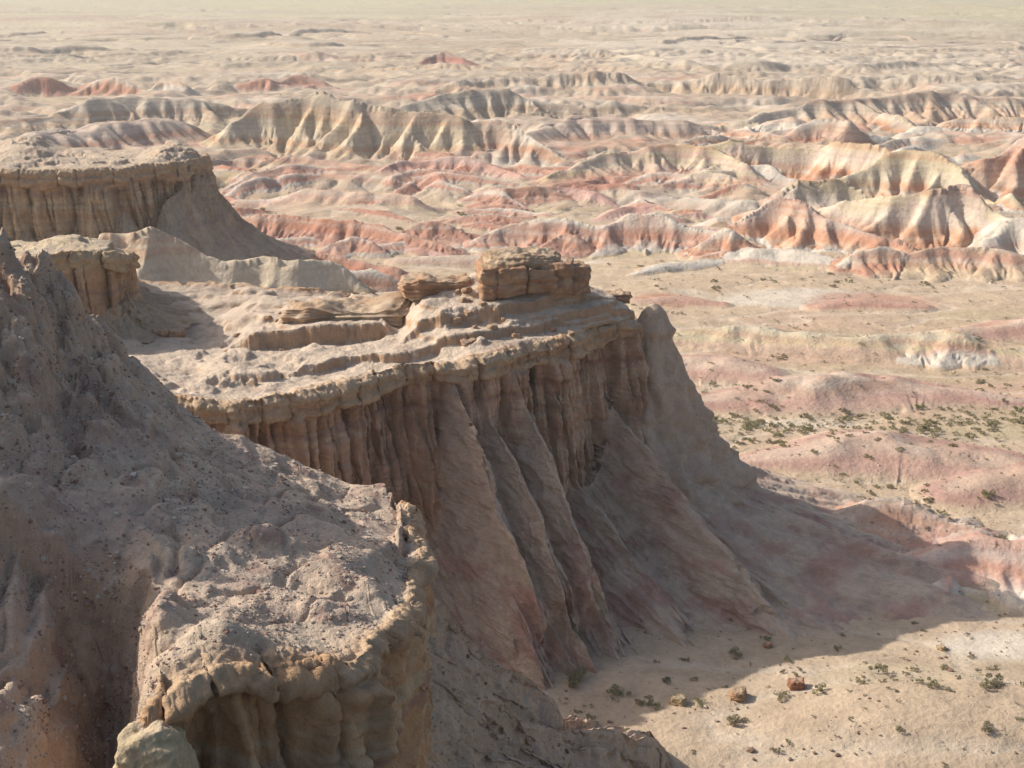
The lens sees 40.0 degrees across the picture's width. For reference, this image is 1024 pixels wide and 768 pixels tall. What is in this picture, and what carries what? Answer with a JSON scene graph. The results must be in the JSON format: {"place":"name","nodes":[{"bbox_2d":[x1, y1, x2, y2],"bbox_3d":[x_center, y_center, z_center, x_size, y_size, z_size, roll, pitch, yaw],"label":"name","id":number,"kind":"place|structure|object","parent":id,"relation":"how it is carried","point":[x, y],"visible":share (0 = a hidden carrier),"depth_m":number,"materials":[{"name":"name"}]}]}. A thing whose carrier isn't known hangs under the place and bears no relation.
{"place":"outdoors","nodes":[
{"label":"outdoors","id":0,"kind":"place"},
{"bbox_2d":[0,136,317,260],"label":"mesa","id":1,"kind":"structure","parent":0,"point":[49,188],"depth_m":214.18,"materials":[{"name":"stone"}]},
{"bbox_2d":[0,236,576,767],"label":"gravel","id":2,"kind":"structure","parent":0,"point":[212,554],"depth_m":49.23,"materials":[{"name":"brown gravel"}]},
{"bbox_2d":[0,227,672,767],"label":"foreground cliff","id":3,"kind":"structure","parent":0,"point":[372,703],"depth_m":48.04,"materials":[{"name":"sandstone"}]},
{"bbox_2d":[0,0,1023,767],"bbox_3d":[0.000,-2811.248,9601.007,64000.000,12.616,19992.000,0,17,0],"label":"ground","id":4,"kind":"structure","parent":0,"point":[924,716],"depth_m":286.30,"materials":[{"name":"beige sand"}]},
{"bbox_2d":[15,60,1023,765],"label":"scrub","id":5,"kind":"object","parent":4,"relation":"on","point":[831,412],"visible":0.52,"depth_m":160.49,"materials":[{"name":"green plant"}]},
{"bbox_2d":[565,665,587,685],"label":"desert shrub","id":6,"kind":"object","parent":4,"relation":"on","point":[579,674],"visible":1,"depth_m":101.06,"materials":[{"name":"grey plant"}]},
{"bbox_2d":[606,683,631,695],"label":"desert shrub","id":7,"kind":"object","parent":4,"relation":"on","point":[619,692],"visible":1,"depth_m":99.16,"materials":[{"name":"green plant"}]},
{"bbox_2d":[634,699,647,705],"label":"desert shrub","id":8,"kind":"object","parent":4,"relation":"on","point":[640,702],"visible":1,"depth_m":97.53,"materials":[{"name":"grey plant"}]},
{"bbox_2d":[647,698,660,709],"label":"desert shrub","id":9,"kind":"object","parent":4,"relation":"on","point":[650,702],"visible":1,"depth_m":97.17,"materials":[{"name":"green plant"}]},
{"bbox_2d":[662,676,670,683],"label":"desert shrub","id":10,"kind":"object","parent":4,"relation":"on","point":[666,678],"visible":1,"depth_m":100.88,"materials":[{"name":"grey plant"}]},
{"bbox_2d":[669,693,686,706],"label":"boulder","id":11,"kind":"object","parent":4,"relation":"on","point":[678,699],"visible":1,"depth_m":97.31,"materials":[{"name":"stone"}]},
{"bbox_2d":[679,657,689,661],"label":"desert shrub","id":12,"kind":"object","parent":4,"relation":"on","point":[684,659],"visible":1,"depth_m":104.40,"materials":[{"name":"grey plant"}]},
{"bbox_2d":[694,697,706,706],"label":"desert shrub","id":13,"kind":"object","parent":4,"relation":"on","point":[699,701],"visible":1,"depth_m":97.40,"materials":[{"name":"green plant"}]},
{"bbox_2d":[728,646,741,659],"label":"desert shrub","id":14,"kind":"object","parent":4,"relation":"on","point":[736,654],"visible":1,"depth_m":105.43,"materials":[{"name":"green plant"}]},
{"bbox_2d":[726,713,747,725],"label":"desert shrub","id":15,"kind":"object","parent":4,"relation":"on","point":[733,720],"visible":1,"depth_m":94.83,"materials":[{"name":"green plant"}]},
{"bbox_2d":[728,686,746,702],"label":"boulder","id":16,"kind":"object","parent":4,"relation":"on","point":[738,694],"visible":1,"depth_m":97.70,"materials":[{"name":"stone"}]},
{"bbox_2d":[742,419,756,426],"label":"desert shrub","id":17,"kind":"object","parent":4,"relation":"on","point":[750,421],"visible":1,"depth_m":158.28,"materials":[{"name":"green plant"}]},
{"bbox_2d":[763,641,772,647],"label":"boulder","id":18,"kind":"object","parent":4,"relation":"on","point":[767,644],"visible":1,"depth_m":106.98,"materials":[{"name":"stone"}]},
{"bbox_2d":[769,747,780,751],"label":"desert shrub","id":19,"kind":"object","parent":4,"relation":"on","point":[779,748],"visible":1,"depth_m":91.78,"materials":[{"name":"grey plant"}]},
{"bbox_2d":[773,690,790,701],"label":"desert shrub","id":20,"kind":"object","parent":4,"relation":"on","point":[781,696],"visible":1,"depth_m":97.57,"materials":[{"name":"green plant"}]},
{"bbox_2d":[784,655,792,662],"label":"desert shrub","id":21,"kind":"object","parent":4,"relation":"on","point":[788,658],"visible":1,"depth_m":104.09,"materials":[{"name":"green plant"}]},
{"bbox_2d":[558,435,1023,760],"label":"scattered stones","id":22,"kind":"object","parent":4,"relation":"on","point":[752,749],"visible":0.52,"depth_m":100.17,"materials":[{"name":"brown stone"}]},
{"bbox_2d":[787,677,805,690],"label":"boulder","id":23,"kind":"object","parent":4,"relation":"on","point":[796,683],"visible":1,"depth_m":98.72,"materials":[{"name":"stone"}]},
{"bbox_2d":[812,682,826,693],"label":"desert shrub","id":24,"kind":"object","parent":4,"relation":"on","point":[819,689],"visible":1,"depth_m":97.81,"materials":[{"name":"green plant"}]},
{"bbox_2d":[842,415,853,419],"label":"desert shrub","id":25,"kind":"object","parent":4,"relation":"on","point":[845,417],"visible":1,"depth_m":160.42,"materials":[{"name":"green plant"}]},
{"bbox_2d":[855,676,870,682],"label":"desert shrub","id":26,"kind":"object","parent":4,"relation":"on","point":[858,680],"visible":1,"depth_m":98.44,"materials":[{"name":"green plant"}]},
{"bbox_2d":[868,663,887,672],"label":"desert shrub","id":27,"kind":"object","parent":4,"relation":"on","point":[884,666],"visible":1,"depth_m":100.72,"materials":[{"name":"green plant"}]},
{"bbox_2d":[895,725,905,732],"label":"desert shrub","id":28,"kind":"object","parent":4,"relation":"on","point":[899,728],"visible":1,"depth_m":92.49,"materials":[{"name":"grey plant"}]},
{"bbox_2d":[899,420,910,423],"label":"desert shrub","id":29,"kind":"object","parent":4,"relation":"on","point":[904,422],"visible":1,"depth_m":158.59,"materials":[{"name":"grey plant"}]},
{"bbox_2d":[905,667,918,671],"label":"desert shrub","id":30,"kind":"object","parent":4,"relation":"on","point":[916,669],"visible":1,"depth_m":101.16,"materials":[{"name":"green plant"}]},
{"bbox_2d":[911,678,923,683],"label":"desert shrub","id":31,"kind":"object","parent":4,"relation":"on","point":[920,681],"visible":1,"depth_m":98.33,"materials":[{"name":"green plant"}]},
{"bbox_2d":[917,423,930,427],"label":"desert shrub","id":32,"kind":"object","parent":4,"relation":"on","point":[925,426],"visible":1,"depth_m":156.95,"materials":[{"name":"green plant"}]},
{"bbox_2d":[926,676,939,687],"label":"desert shrub","id":33,"kind":"object","parent":4,"relation":"on","point":[931,683],"visible":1,"depth_m":97.45,"materials":[{"name":"green plant"}]},
{"bbox_2d":[936,644,946,650],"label":"boulder","id":34,"kind":"object","parent":4,"relation":"on","point":[940,647],"visible":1,"depth_m":106.25,"materials":[{"name":"stone"}]},
{"bbox_2d":[940,664,948,669],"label":"desert shrub","id":35,"kind":"object","parent":4,"relation":"on","point":[942,666],"visible":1,"depth_m":101.89,"materials":[{"name":"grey plant"}]},
{"bbox_2d":[975,379,985,383],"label":"desert shrub","id":36,"kind":"object","parent":4,"relation":"on","point":[978,381],"visible":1,"depth_m":175.25,"materials":[{"name":"grey plant"}]},
{"bbox_2d":[979,678,995,688],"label":"desert shrub","id":37,"kind":"object","parent":4,"relation":"on","point":[986,683],"visible":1,"depth_m":97.57,"materials":[{"name":"green plant"}]},
{"bbox_2d":[981,720,993,731],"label":"desert shrub","id":38,"kind":"object","parent":4,"relation":"on","point":[984,727],"visible":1,"depth_m":92.58,"materials":[{"name":"grey plant"}]},
{"bbox_2d":[986,664,997,670],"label":"desert shrub","id":39,"kind":"object","parent":4,"relation":"on","point":[994,666],"visible":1,"depth_m":102.03,"materials":[{"name":"green plant"}]},
{"bbox_2d":[986,427,998,431],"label":"desert shrub","id":40,"kind":"object","parent":4,"relation":"on","point":[994,429],"visible":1,"depth_m":156.31,"materials":[{"name":"grey plant"}]},
{"bbox_2d":[987,421,998,426],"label":"desert shrub","id":41,"kind":"object","parent":4,"relation":"on","point":[991,423],"visible":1,"depth_m":157.52,"materials":[{"name":"green plant"}]},
{"bbox_2d":[985,673,1005,687],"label":"desert shrub","id":42,"kind":"object","parent":4,"relation":"on","point":[997,679],"visible":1,"depth_m":98.60,"materials":[{"name":"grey plant"}]},
{"bbox_2d":[1013,405,1022,411],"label":"desert shrub","id":43,"kind":"object","parent":4,"relation":"on","point":[1016,408],"visible":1,"depth_m":163.36,"materials":[{"name":"green plant"}]},
{"bbox_2d":[0,52,1023,149],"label":"badland hills","id":44,"kind":"structure","parent":0,"point":[125,123],"depth_m":453.74,"materials":[{"name":"beige stone"}]},
{"bbox_2d":[0,16,1023,111],"bbox_3d":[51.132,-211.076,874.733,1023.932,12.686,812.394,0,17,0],"label":"distant ridges","id":45,"kind":"object","parent":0,"point":[69,50],"visible":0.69,"depth_m":750.44,"materials":[{"name":"beige stone"}]},
{"bbox_2d":[120,272,1000,690],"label":"butte","id":46,"kind":"object","parent":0,"point":[590,490],"visible":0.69,"depth_m":112.48,"materials":[{"name":"stone"}]},
{"bbox_2d":[10,234,198,342],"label":"rock outcrop","id":47,"kind":"object","parent":46,"relation":"on","point":[101,275],"visible":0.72,"depth_m":118.10,"materials":[{"name":"stone"}]},
{"bbox_2d":[153,328,168,336],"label":"boulder","id":48,"kind":"object","parent":46,"relation":"on","point":[164,332],"visible":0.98,"depth_m":119.34,"materials":[{"name":"stone"}]},
{"bbox_2d":[168,328,185,337],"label":"boulder","id":49,"kind":"object","parent":46,"relation":"on","point":[177,332],"visible":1,"depth_m":119.34,"materials":[{"name":"stone"}]},
{"bbox_2d":[280,291,410,326],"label":"caprock ledge","id":50,"kind":"object","parent":46,"relation":"on","point":[391,308],"visible":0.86,"depth_m":116.98,"materials":[{"name":"stone"}]},
{"bbox_2d":[398,272,470,299],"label":"caprock ledge","id":51,"kind":"object","parent":46,"relation":"on","point":[417,285],"visible":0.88,"depth_m":116.96,"materials":[{"name":"stone"}]},
{"bbox_2d":[452,317,461,323],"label":"fallen block","id":52,"kind":"object","parent":46,"relation":"on","point":[457,320],"depth_m":113.21,"materials":[{"name":"stone"}]},
{"bbox_2d":[460,339,470,346],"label":"fallen block","id":53,"kind":"object","parent":46,"relation":"on","point":[464,342],"depth_m":110.81,"materials":[{"name":"stone"}]},
{"bbox_2d":[461,287,471,292],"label":"fallen block","id":54,"kind":"object","parent":46,"relation":"on","point":[467,289],"depth_m":116.21,"materials":[{"name":"stone"}]},
{"bbox_2d":[461,297,471,302],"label":"fallen block","id":55,"kind":"object","parent":46,"relation":"on","point":[464,299],"depth_m":115.27,"materials":[{"name":"stone"}]},
{"bbox_2d":[464,309,472,316],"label":"fallen block","id":56,"kind":"object","parent":46,"relation":"on","point":[468,313],"depth_m":114.03,"materials":[{"name":"stone"}]},
{"bbox_2d":[468,337,476,343],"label":"fallen block","id":57,"kind":"object","parent":46,"relation":"on","point":[472,340],"depth_m":111.03,"materials":[{"name":"stone"}]},
{"bbox_2d":[478,301,486,305],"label":"fallen block","id":58,"kind":"object","parent":46,"relation":"on","point":[482,303],"depth_m":114.50,"materials":[{"name":"stone"}]},
{"bbox_2d":[488,324,497,330],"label":"fallen block","id":59,"kind":"object","parent":46,"relation":"on","point":[493,327],"depth_m":112.60,"materials":[{"name":"stone"}]},
{"bbox_2d":[511,333,520,338],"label":"fallen block","id":60,"kind":"object","parent":46,"relation":"on","point":[516,336],"depth_m":112.81,"materials":[{"name":"stone"}]},
{"bbox_2d":[475,258,558,299],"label":"caprock boulder","id":61,"kind":"object","parent":46,"relation":"on","point":[493,284],"visible":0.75,"depth_m":114.96,"materials":[{"name":"stone"}]},
{"bbox_2d":[480,246,560,269],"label":"caprock slab","id":62,"kind":"structure","parent":61,"relation":"on","point":[532,257],"depth_m":115.75,"materials":[{"name":"stone"}]},
{"bbox_2d":[546,257,574,293],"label":"caprock boulder","id":63,"kind":"object","parent":46,"relation":"on","point":[563,267],"visible":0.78,"depth_m":115.84,"materials":[{"name":"stone"}]},
{"bbox_2d":[567,330,574,335],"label":"fallen block","id":64,"kind":"object","parent":46,"relation":"on","point":[571,332],"depth_m":113.71,"materials":[{"name":"stone"}]},
{"bbox_2d":[568,261,591,295],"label":"caprock boulder","id":65,"kind":"object","parent":46,"relation":"on","point":[581,277],"visible":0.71,"depth_m":116.81,"materials":[{"name":"stone"}]},
{"bbox_2d":[605,289,632,303],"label":"caprock boulder","id":66,"kind":"object","parent":46,"relation":"on","point":[620,295],"visible":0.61,"depth_m":122.27,"materials":[{"name":"stone"}]},
{"bbox_2d":[98,91,1023,616],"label":"badland hills","id":67,"kind":"structure","parent":0,"point":[852,199],"depth_m":256.66,"materials":[{"name":"beige stone"}]},
{"bbox_2d":[773,439,787,442],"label":"desert shrub","id":68,"kind":"object","parent":67,"relation":"on","point":[779,441],"visible":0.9,"depth_m":151.89,"materials":[{"name":"green plant"}]},
{"bbox_2d":[776,353,787,358],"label":"desert shrub","id":69,"kind":"object","parent":67,"relation":"on","point":[783,356],"visible":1,"depth_m":186.65,"materials":[{"name":"green plant"}]},
{"bbox_2d":[799,412,813,419],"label":"desert shrub","id":70,"kind":"object","parent":67,"relation":"on","point":[808,417],"visible":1,"depth_m":161.09,"materials":[{"name":"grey plant"}]},
{"bbox_2d":[914,403,927,407],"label":"desert shrub","id":71,"kind":"object","parent":67,"relation":"on","point":[920,406],"visible":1,"depth_m":163.55,"materials":[{"name":"green plant"}]},
{"bbox_2d":[923,496,933,501],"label":"desert shrub","id":72,"kind":"object","parent":67,"relation":"on","point":[927,499],"visible":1,"depth_m":136.16,"materials":[{"name":"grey plant"}]},
{"bbox_2d":[981,490,995,498],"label":"desert shrub","id":73,"kind":"object","parent":67,"relation":"on","point":[986,494],"visible":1,"depth_m":135.41,"materials":[{"name":"green plant"}]}
]}

